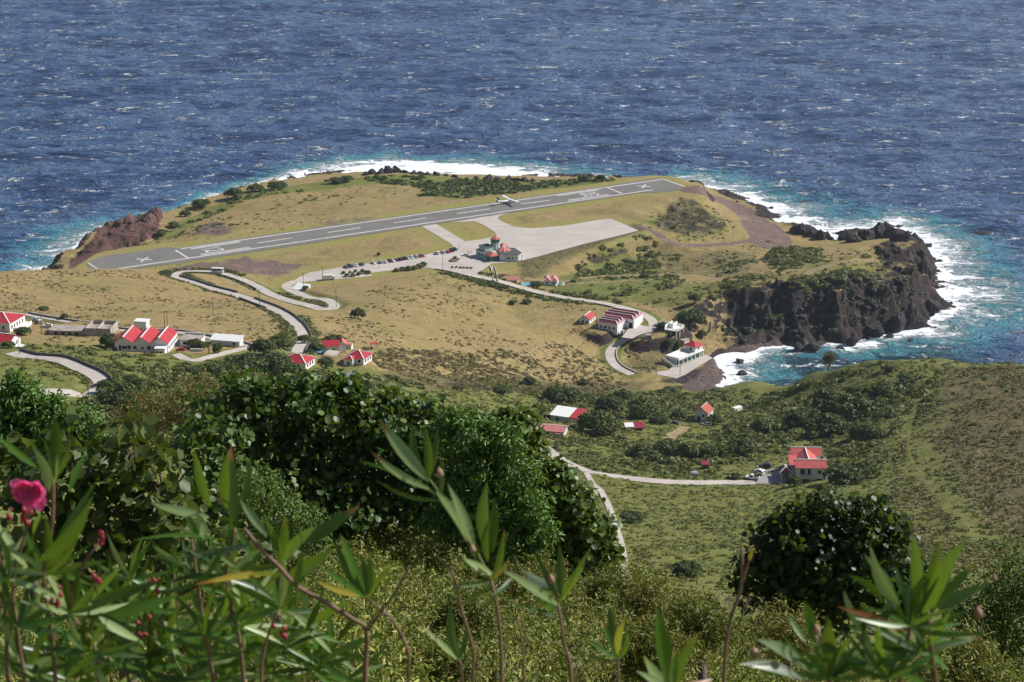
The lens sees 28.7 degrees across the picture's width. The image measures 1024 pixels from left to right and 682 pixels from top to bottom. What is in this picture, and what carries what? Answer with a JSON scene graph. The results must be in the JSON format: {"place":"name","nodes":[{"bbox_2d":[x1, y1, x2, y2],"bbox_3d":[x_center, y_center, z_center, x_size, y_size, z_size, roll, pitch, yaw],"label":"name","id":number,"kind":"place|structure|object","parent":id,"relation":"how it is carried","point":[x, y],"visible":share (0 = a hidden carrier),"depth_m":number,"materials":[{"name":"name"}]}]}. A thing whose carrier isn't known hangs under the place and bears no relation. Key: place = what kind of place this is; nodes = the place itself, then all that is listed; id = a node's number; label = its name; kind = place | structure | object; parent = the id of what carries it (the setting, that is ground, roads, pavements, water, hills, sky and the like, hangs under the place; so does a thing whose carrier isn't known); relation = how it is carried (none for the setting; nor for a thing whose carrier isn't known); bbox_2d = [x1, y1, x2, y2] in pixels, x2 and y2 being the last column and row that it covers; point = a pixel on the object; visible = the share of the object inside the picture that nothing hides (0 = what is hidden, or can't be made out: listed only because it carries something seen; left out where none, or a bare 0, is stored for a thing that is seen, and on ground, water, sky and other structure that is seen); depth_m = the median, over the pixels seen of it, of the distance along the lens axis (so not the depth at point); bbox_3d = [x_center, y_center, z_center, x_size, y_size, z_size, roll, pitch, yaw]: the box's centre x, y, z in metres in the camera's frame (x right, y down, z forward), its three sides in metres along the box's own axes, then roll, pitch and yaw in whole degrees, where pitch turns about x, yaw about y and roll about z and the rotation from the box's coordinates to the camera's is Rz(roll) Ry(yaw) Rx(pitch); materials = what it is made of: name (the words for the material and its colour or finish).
{"place":"outdoors","nodes":[
{"label":"outdoors","id":0,"kind":"place"},
{"bbox_2d":[0,351,109,396],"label":"road","id":1,"kind":"structure","parent":0,"point":[93,375],"depth_m":704.68,"materials":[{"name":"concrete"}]},
{"bbox_2d":[25,313,247,345],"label":"road","id":2,"kind":"structure","parent":0,"point":[66,321],"depth_m":888.30,"materials":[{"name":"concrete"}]},
{"bbox_2d":[171,346,248,360],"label":"road","id":3,"kind":"structure","parent":0,"point":[180,356],"depth_m":785.58,"materials":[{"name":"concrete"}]},
{"bbox_2d":[171,270,371,352],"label":"road","id":4,"kind":"structure","parent":0,"point":[300,329],"depth_m":1073.82,"materials":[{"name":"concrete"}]},
{"bbox_2d":[0,0,1023,386],"bbox_3d":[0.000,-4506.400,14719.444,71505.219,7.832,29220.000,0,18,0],"label":"sea","id":5,"kind":"structure","parent":0,"point":[868,114],"depth_m":1679.98,"materials":[{"name":"liquid"}]},
{"bbox_2d":[865,321,883,336],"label":"rock","id":6,"kind":"object","parent":5,"relation":"in","point":[874,329],"visible":1,"depth_m":1098.06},
{"bbox_2d":[0,170,1023,681],"bbox_3d":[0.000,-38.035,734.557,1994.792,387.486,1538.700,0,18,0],"label":"ground","id":7,"kind":"structure","parent":0,"point":[416,326],"depth_m":1084.94,"materials":[{"name":"plant"}]},
{"bbox_2d":[0,333,24,346],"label":"house","id":8,"kind":"structure","parent":7,"relation":"on","point":[8,337],"depth_m":794.00,"materials":[{"name":"white paint"}]},
{"bbox_2d":[0,311,31,331],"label":"house","id":9,"kind":"structure","parent":7,"relation":"on","point":[10,321],"depth_m":854.81,"materials":[{"name":"white paint"}]},
{"bbox_2d":[0,367,108,643],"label":"narrow leaved tree","id":10,"kind":"object","parent":7,"relation":"on","point":[24,407],"visible":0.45,"depth_m":47.74,"materials":[{"name":"green plant"}]},
{"bbox_2d":[20,348,112,377],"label":"roadside wall","id":11,"kind":"structure","parent":7,"relation":"on","point":[70,357],"depth_m":727.44,"materials":[{"name":"concrete"}]},
{"bbox_2d":[48,320,117,335],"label":"unfinished building","id":12,"kind":"structure","parent":7,"relation":"on","point":[97,327],"depth_m":848.88,"materials":[{"name":"beige concrete"}]},
{"bbox_2d":[0,414,179,681],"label":"oleander","id":13,"kind":"object","parent":7,"relation":"on","point":[55,559],"visible":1,"depth_m":4.60,"materials":[{"name":"green plant"}]},
{"bbox_2d":[98,333,116,347],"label":"tree","id":14,"kind":"object","parent":7,"relation":"on","point":[107,340],"visible":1,"depth_m":813.57,"materials":[{"name":"green plant"}]},
{"bbox_2d":[93,381,148,405],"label":"tree","id":15,"kind":"object","parent":7,"relation":"on","point":[116,391],"visible":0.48,"depth_m":605.07,"materials":[{"name":"green plant"}]},
{"bbox_2d":[28,311,252,343],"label":"roadside wall","id":16,"kind":"structure","parent":7,"relation":"on","point":[183,330],"depth_m":878.33,"materials":[{"name":"stone"}]},
{"bbox_2d":[115,391,170,412],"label":"tree","id":17,"kind":"object","parent":7,"relation":"on","point":[130,397],"visible":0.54,"depth_m":590.91,"materials":[{"name":"green plant"}]},
{"bbox_2d":[111,325,177,352],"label":"house","id":18,"kind":"structure","parent":7,"relation":"on","point":[133,338],"depth_m":811.78,"materials":[{"name":"grey paint"}]},
{"bbox_2d":[0,405,306,681],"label":"sea grape tree","id":19,"kind":"object","parent":7,"relation":"on","point":[129,473],"visible":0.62,"depth_m":23.66,"materials":[{"name":"green plant"}]},
{"bbox_2d":[97,364,271,583],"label":"flowering shrub","id":20,"kind":"object","parent":7,"relation":"on","point":[168,410],"visible":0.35,"depth_m":68.07,"materials":[{"name":"green plant"}]},
{"bbox_2d":[179,332,205,345],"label":"outbuilding","id":21,"kind":"structure","parent":7,"relation":"on","point":[185,337],"depth_m":824.13,"materials":[{"name":"white paint"}]},
{"bbox_2d":[0,535,387,681],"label":"oleander","id":22,"kind":"object","parent":7,"relation":"on","point":[194,666],"visible":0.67,"depth_m":5.41,"materials":[{"name":"green plant"}]},
{"bbox_2d":[181,271,255,292],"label":"roadside wall","id":23,"kind":"structure","parent":7,"relation":"on","point":[237,280],"depth_m":1111.53,"materials":[{"name":"stone"}]},
{"bbox_2d":[206,360,240,377],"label":"tree","id":24,"kind":"object","parent":7,"relation":"on","point":[218,367],"visible":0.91,"depth_m":714.53,"materials":[{"name":"green plant"}]},
{"bbox_2d":[209,333,243,346],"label":"long building","id":25,"kind":"structure","parent":7,"relation":"on","point":[229,339],"depth_m":821.33,"materials":[{"name":"grey paint"}]},
{"bbox_2d":[133,445,323,681],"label":"oleander","id":26,"kind":"object","parent":7,"relation":"on","point":[229,500],"visible":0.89,"depth_m":5.14,"materials":[{"name":"green plant"}]},
{"bbox_2d":[222,352,268,372],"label":"tree","id":27,"kind":"object","parent":7,"relation":"on","point":[250,360],"visible":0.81,"depth_m":725.52,"materials":[{"name":"green plant"}]},
{"bbox_2d":[247,338,277,354],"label":"tree","id":28,"kind":"object","parent":7,"relation":"on","point":[267,346],"visible":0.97,"depth_m":791.06,"materials":[{"name":"green plant"}]},
{"bbox_2d":[253,351,292,372],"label":"tree","id":29,"kind":"object","parent":7,"relation":"on","point":[274,358],"visible":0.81,"depth_m":734.76,"materials":[{"name":"green plant"}]},
{"bbox_2d":[217,463,336,669],"bbox_3d":[-3.943,5.025,34.338,2.032,6.230,1.041,0,18,0],"label":"shrub","id":30,"kind":"object","parent":7,"relation":"on","point":[296,526],"visible":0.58,"depth_m":33.52,"materials":[{"name":"green plant"}]},
{"bbox_2d":[269,332,294,347],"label":"tree","id":31,"kind":"object","parent":7,"relation":"on","point":[282,339],"visible":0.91,"depth_m":820.81,"materials":[{"name":"green plant"}]},
{"bbox_2d":[271,362,307,378],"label":"tree","id":32,"kind":"object","parent":7,"relation":"on","point":[283,367],"visible":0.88,"depth_m":722.93,"materials":[{"name":"green plant"}]},
{"bbox_2d":[287,353,315,368],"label":"house","id":33,"kind":"structure","parent":7,"relation":"on","point":[308,361],"depth_m":762.91,"materials":[{"name":"white paint"}]},
{"bbox_2d":[163,362,487,681],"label":"sea grape tree","id":34,"kind":"object","parent":7,"relation":"on","point":[335,485],"visible":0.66,"depth_m":53.84,"materials":[{"name":"green plant"}]},
{"bbox_2d":[196,499,468,681],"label":"oleander","id":35,"kind":"object","parent":7,"relation":"on","point":[360,583],"visible":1,"depth_m":4.95,"materials":[{"name":"green plant"}]},
{"bbox_2d":[323,338,345,352],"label":"house","id":36,"kind":"structure","parent":7,"relation":"on","point":[338,345],"depth_m":826.59,"materials":[{"name":"red paint"}]},
{"bbox_2d":[343,349,372,365],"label":"house","id":37,"kind":"structure","parent":7,"relation":"on","point":[357,357],"depth_m":796.21,"materials":[{"name":"white paint"}]},
{"bbox_2d":[320,511,400,677],"bbox_3d":[-4.304,7.562,55.163,2.629,6.502,2.454,0,18,0],"label":"shrub","id":38,"kind":"object","parent":7,"relation":"on","point":[379,541],"visible":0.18,"depth_m":54.23,"materials":[{"name":"green plant"}]},
{"bbox_2d":[86,178,684,268],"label":"runway","id":39,"kind":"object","parent":7,"relation":"on","point":[152,257],"visible":0.98,"depth_m":1247.07,"materials":[{"name":"asphalt"}]},
{"bbox_2d":[29,267,750,485],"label":"verge weeds","id":40,"kind":"object","parent":7,"relation":"on","point":[285,325],"visible":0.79,"depth_m":1060.80,"materials":[{"name":"green plant"}]},
{"bbox_2d":[377,523,456,642],"bbox_3d":[-2.580,7.512,53.017,2.273,5.747,2.030,0,18,0],"label":"shrub","id":41,"kind":"object","parent":7,"relation":"on","point":[436,553],"visible":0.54,"depth_m":52.30,"materials":[{"name":"green plant"}]},
{"bbox_2d":[360,420,511,681],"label":"oleander","id":42,"kind":"object","parent":7,"relation":"on","point":[456,510],"visible":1,"depth_m":4.85,"materials":[{"name":"green plant"}]},
{"bbox_2d":[395,631,487,681],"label":"shrub","id":43,"kind":"object","parent":7,"relation":"on","point":[448,664],"visible":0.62,"depth_m":29.90,"materials":[{"name":"green plant"}]},
{"bbox_2d":[0,188,910,430],"bbox_3d":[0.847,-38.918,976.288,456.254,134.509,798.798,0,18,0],"label":"scrub","id":44,"kind":"object","parent":7,"relation":"on","point":[774,256],"visible":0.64,"depth_m":1113.28,"materials":[{"name":"green plant"}]},
{"bbox_2d":[295,213,637,279],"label":"apron","id":45,"kind":"object","parent":7,"relation":"on","point":[528,243],"visible":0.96,"depth_m":1218.33,"materials":[{"name":"concrete"}]},
{"bbox_2d":[475,236,521,261],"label":"terminal building","id":46,"kind":"structure","parent":45,"relation":"on","point":[495,249],"depth_m":1182.16,"materials":[{"name":"white paint"}]},
{"bbox_2d":[425,573,510,664],"bbox_3d":[-0.808,6.269,36.831,1.589,4.217,1.491,0,18,0],"label":"shrub","id":47,"kind":"object","parent":7,"relation":"on","point":[479,613],"visible":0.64,"depth_m":36.24,"materials":[{"name":"green plant"}]},
{"bbox_2d":[416,401,565,681],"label":"narrow leaved tree","id":48,"kind":"object","parent":7,"relation":"on","point":[499,471],"visible":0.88,"depth_m":50.40,"materials":[{"name":"green plant"}]},
{"bbox_2d":[0,357,1023,681],"bbox_3d":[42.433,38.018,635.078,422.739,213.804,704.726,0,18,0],"label":"scrub","id":49,"kind":"object","parent":7,"relation":"on","point":[784,435],"visible":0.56,"depth_m":713.08,"materials":[{"name":"green plant"}]},
{"bbox_2d":[0,184,1023,569],"bbox_3d":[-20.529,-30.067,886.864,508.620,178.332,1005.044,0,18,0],"label":"dry scrub","id":50,"kind":"object","parent":7,"relation":"on","point":[444,362],"visible":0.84,"depth_m":882.99,"materials":[{"name":"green plant"}]},
{"bbox_2d":[0,521,1023,681],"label":"thicket","id":51,"kind":"object","parent":7,"relation":"on","point":[537,622],"depth_m":39.06,"materials":[{"name":"plant"}]},
{"bbox_2d":[486,544,586,681],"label":"shrub","id":52,"kind":"object","parent":7,"relation":"on","point":[513,587],"visible":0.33,"depth_m":49.31,"materials":[{"name":"green plant"}]},
{"bbox_2d":[504,544,591,681],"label":"oleander","id":53,"kind":"object","parent":7,"relation":"on","point":[534,584],"visible":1,"depth_m":4.68,"materials":[{"name":"green plant"}]},
{"bbox_2d":[540,423,567,436],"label":"house","id":54,"kind":"structure","parent":7,"relation":"on","point":[556,430],"depth_m":757.02,"materials":[{"name":"red paint"}]},
{"bbox_2d":[486,400,626,681],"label":"sea grape tree","id":55,"kind":"object","parent":7,"relation":"on","point":[584,527],"visible":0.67,"depth_m":52.63,"materials":[{"name":"green plant"}]},
{"bbox_2d":[542,384,581,403],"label":"tree","id":56,"kind":"object","parent":7,"relation":"on","point":[561,393],"visible":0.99,"depth_m":868.27,"materials":[{"name":"green plant"}]},
{"bbox_2d":[549,405,587,421],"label":"house","id":57,"kind":"structure","parent":7,"relation":"on","point":[561,413],"depth_m":799.05,"materials":[{"name":"grey paint"}]},
{"bbox_2d":[516,606,629,681],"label":"oleander","id":58,"kind":"object","parent":7,"relation":"on","point":[613,633],"visible":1,"depth_m":5.11,"materials":[{"name":"green plant"}]},
{"bbox_2d":[576,409,621,433],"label":"tree","id":59,"kind":"object","parent":7,"relation":"on","point":[602,419],"visible":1,"depth_m":763.22,"materials":[{"name":"green plant"}]},
{"bbox_2d":[594,394,623,410],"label":"tree","id":60,"kind":"object","parent":7,"relation":"on","point":[613,401],"visible":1,"depth_m":854.21,"materials":[{"name":"green plant"}]},
{"bbox_2d":[579,550,655,681],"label":"shrub","id":61,"kind":"object","parent":7,"relation":"on","point":[603,584],"visible":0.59,"depth_m":50.34,"materials":[{"name":"green plant"}]},
{"bbox_2d":[598,307,642,334],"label":"warehouse","id":62,"kind":"structure","parent":7,"relation":"on","point":[614,320],"depth_m":1070.11,"materials":[{"name":"white paint"}]},
{"bbox_2d":[618,510,645,522],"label":"tree","id":63,"kind":"object","parent":7,"relation":"on","point":[632,516],"visible":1,"depth_m":572.24,"materials":[{"name":"green plant"}]},
{"bbox_2d":[622,325,654,337],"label":"yard","id":64,"kind":"structure","parent":7,"relation":"on","point":[635,331],"depth_m":1064.82,"materials":[{"name":"concrete"}]},
{"bbox_2d":[364,174,918,336],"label":"coastal shrubs","id":65,"kind":"object","parent":7,"relation":"on","point":[502,185],"visible":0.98,"depth_m":1363.63,"materials":[{"name":"green plant"}]},
{"bbox_2d":[631,442,653,456],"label":"tree","id":66,"kind":"object","parent":7,"relation":"on","point":[639,449],"visible":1,"depth_m":722.77,"materials":[{"name":"green plant"}]},
{"bbox_2d":[627,395,658,417],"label":"tree","id":67,"kind":"object","parent":7,"relation":"on","point":[639,406],"visible":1,"depth_m":820.28,"materials":[{"name":"green plant"}]},
{"bbox_2d":[648,411,669,423],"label":"tree","id":68,"kind":"object","parent":7,"relation":"on","point":[656,417],"visible":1,"depth_m":801.59,"materials":[{"name":"green plant"}]},
{"bbox_2d":[402,185,922,393],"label":"loose stones","id":69,"kind":"object","parent":7,"relation":"on","point":[860,303],"visible":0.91,"depth_m":1101.16,"materials":[{"name":"stone"}]},
{"bbox_2d":[614,610,711,681],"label":"shrub","id":70,"kind":"object","parent":7,"relation":"on","point":[632,658],"visible":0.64,"depth_m":33.19,"materials":[{"name":"green plant"}]},
{"bbox_2d":[616,562,709,635],"bbox_3d":[3.583,7.372,47.743,2.152,4.382,2.072,-14,23,-37],"label":"shrub","id":71,"kind":"object","parent":7,"relation":"on","point":[640,602],"visible":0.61,"depth_m":47.21,"materials":[{"name":"green plant"}]},
{"bbox_2d":[652,437,680,456],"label":"tree","id":72,"kind":"object","parent":7,"relation":"on","point":[666,446],"visible":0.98,"depth_m":724.36,"materials":[{"name":"green plant"}]},
{"bbox_2d":[655,320,683,337],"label":"unfinished building","id":73,"kind":"structure","parent":7,"relation":"on","point":[670,326],"depth_m":1066.73,"materials":[{"name":"white paint"}]},
{"bbox_2d":[637,606,711,681],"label":"oleander","id":74,"kind":"object","parent":7,"relation":"on","point":[672,665],"visible":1,"depth_m":4.36,"materials":[{"name":"green plant"}]},
{"bbox_2d":[661,341,703,367],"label":"boathouse","id":75,"kind":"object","parent":7,"relation":"on","point":[690,351],"visible":0.99,"depth_m":1045.96,"materials":[{"name":"white paint"}]},
{"bbox_2d":[670,560,702,577],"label":"tree","id":76,"kind":"object","parent":7,"relation":"on","point":[686,568],"visible":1,"depth_m":382.23,"materials":[{"name":"green plant"}]},
{"bbox_2d":[676,441,706,457],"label":"tree","id":77,"kind":"object","parent":7,"relation":"on","point":[692,448],"visible":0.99,"depth_m":722.83,"materials":[{"name":"green plant"}]},
{"bbox_2d":[678,308,706,322],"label":"tree","id":78,"kind":"object","parent":7,"relation":"on","point":[698,315],"visible":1,"depth_m":1082.34,"materials":[{"name":"green plant"}]},
{"bbox_2d":[653,580,750,680],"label":"shrub","id":79,"kind":"object","parent":7,"relation":"on","point":[710,621],"visible":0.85,"depth_m":41.84,"materials":[{"name":"green plant"}]},
{"bbox_2d":[694,402,713,420],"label":"cottage","id":80,"kind":"structure","parent":7,"relation":"on","point":[704,411],"depth_m":822.17,"materials":[{"name":"grey paint"}]},
{"bbox_2d":[699,441,732,457],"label":"tree","id":81,"kind":"object","parent":7,"relation":"on","point":[713,449],"visible":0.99,"depth_m":723.61,"materials":[{"name":"green plant"}]},
{"bbox_2d":[722,539,753,681],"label":"stem","id":82,"kind":"object","parent":7,"relation":"on","point":[743,573],"visible":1,"depth_m":4.84,"materials":[{"name":"brown plant"}]},
{"bbox_2d":[725,437,757,453],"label":"tree","id":83,"kind":"object","parent":7,"relation":"on","point":[741,445],"visible":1,"depth_m":727.18,"materials":[{"name":"green plant"}]},
{"bbox_2d":[747,418,781,433],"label":"tree","id":84,"kind":"object","parent":7,"relation":"on","point":[762,424],"visible":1,"depth_m":767.45,"materials":[{"name":"green plant"}]},
{"bbox_2d":[743,592,824,680],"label":"shrub","id":85,"kind":"object","parent":7,"relation":"on","point":[788,632],"visible":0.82,"depth_m":49.63,"materials":[{"name":"green plant"}]},
{"bbox_2d":[783,407,821,430],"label":"tree","id":86,"kind":"object","parent":7,"relation":"on","point":[803,417],"visible":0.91,"depth_m":770.07,"materials":[{"name":"green plant"}]},
{"bbox_2d":[778,447,827,483],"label":"villa","id":87,"kind":"object","parent":7,"relation":"on","point":[806,464],"visible":0.82,"depth_m":671.41,"materials":[{"name":"grey paint"}]},
{"bbox_2d":[810,387,840,412],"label":"tree","id":88,"kind":"object","parent":7,"relation":"on","point":[823,398],"visible":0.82,"depth_m":794.81,"materials":[{"name":"green plant"}]},
{"bbox_2d":[814,412,850,436],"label":"tree","id":89,"kind":"object","parent":7,"relation":"on","point":[828,423],"visible":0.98,"depth_m":742.07,"materials":[{"name":"green plant"}]},
{"bbox_2d":[725,485,950,680],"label":"sea grape tree","id":90,"kind":"object","parent":7,"relation":"on","point":[797,560],"visible":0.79,"depth_m":54.01,"materials":[{"name":"green plant"}]},
{"bbox_2d":[822,463,866,485],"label":"tree","id":91,"kind":"object","parent":7,"relation":"on","point":[844,474],"visible":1,"depth_m":643.04,"materials":[{"name":"green plant"}]},
{"bbox_2d":[830,393,872,421],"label":"tree","id":92,"kind":"object","parent":7,"relation":"on","point":[849,406],"visible":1,"depth_m":767.37,"materials":[{"name":"green plant"}]},
{"bbox_2d":[848,421,883,439],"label":"tree","id":93,"kind":"object","parent":7,"relation":"on","point":[866,429],"visible":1,"depth_m":721.95,"materials":[{"name":"green plant"}]},
{"bbox_2d":[741,534,996,681],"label":"oleander","id":94,"kind":"object","parent":7,"relation":"on","point":[919,596],"visible":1,"depth_m":4.07,"materials":[{"name":"green plant"}]},
{"bbox_2d":[855,459,882,478],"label":"tree","id":95,"kind":"object","parent":7,"relation":"on","point":[868,467],"visible":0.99,"depth_m":650.15,"materials":[{"name":"green plant"}]},
{"bbox_2d":[870,380,897,393],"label":"tree","id":96,"kind":"object","parent":7,"relation":"on","point":[883,386],"visible":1,"depth_m":800.76,"materials":[{"name":"green plant"}]},
{"bbox_2d":[886,311,906,332],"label":"rock","id":97,"kind":"object","parent":7,"relation":"on","point":[897,322],"visible":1,"depth_m":1105.99,"materials":[{"name":"stone"}]},
{"bbox_2d":[905,307,924,329],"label":"rock","id":98,"kind":"object","parent":7,"relation":"on","point":[913,317],"visible":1,"depth_m":1112.04,"materials":[{"name":"stone"}]},
{"bbox_2d":[910,616,1017,681],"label":"shrub","id":99,"kind":"object","parent":7,"relation":"on","point":[964,671],"visible":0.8,"depth_m":37.69,"materials":[{"name":"green plant"}]},
{"bbox_2d":[924,534,1023,681],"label":"shrub","id":100,"kind":"object","parent":7,"relation":"on","point":[1003,606],"visible":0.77,"depth_m":49.31,"materials":[{"name":"green plant"}]},
{"bbox_2d":[426,265,657,375],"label":"road","id":101,"kind":"structure","parent":0,"point":[611,359],"depth_m":1092.95,"materials":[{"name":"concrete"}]},
{"bbox_2d":[584,472,630,582],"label":"road","id":102,"kind":"structure","parent":0,"point":[607,503],"depth_m":607.91,"materials":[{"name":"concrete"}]},
{"bbox_2d":[548,446,755,484],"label":"road","id":103,"kind":"structure","parent":0,"point":[680,482],"depth_m":673.34,"materials":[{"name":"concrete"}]},
{"bbox_2d":[657,355,711,377],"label":"yard","id":104,"kind":"structure","parent":0,"point":[681,370],"depth_m":1034.65,"materials":[{"name":"concrete"}]},
{"bbox_2d":[756,468,786,483],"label":"driveway","id":105,"kind":"structure","parent":0,"point":[773,478],"depth_m":675.05,"materials":[{"name":"concrete"}]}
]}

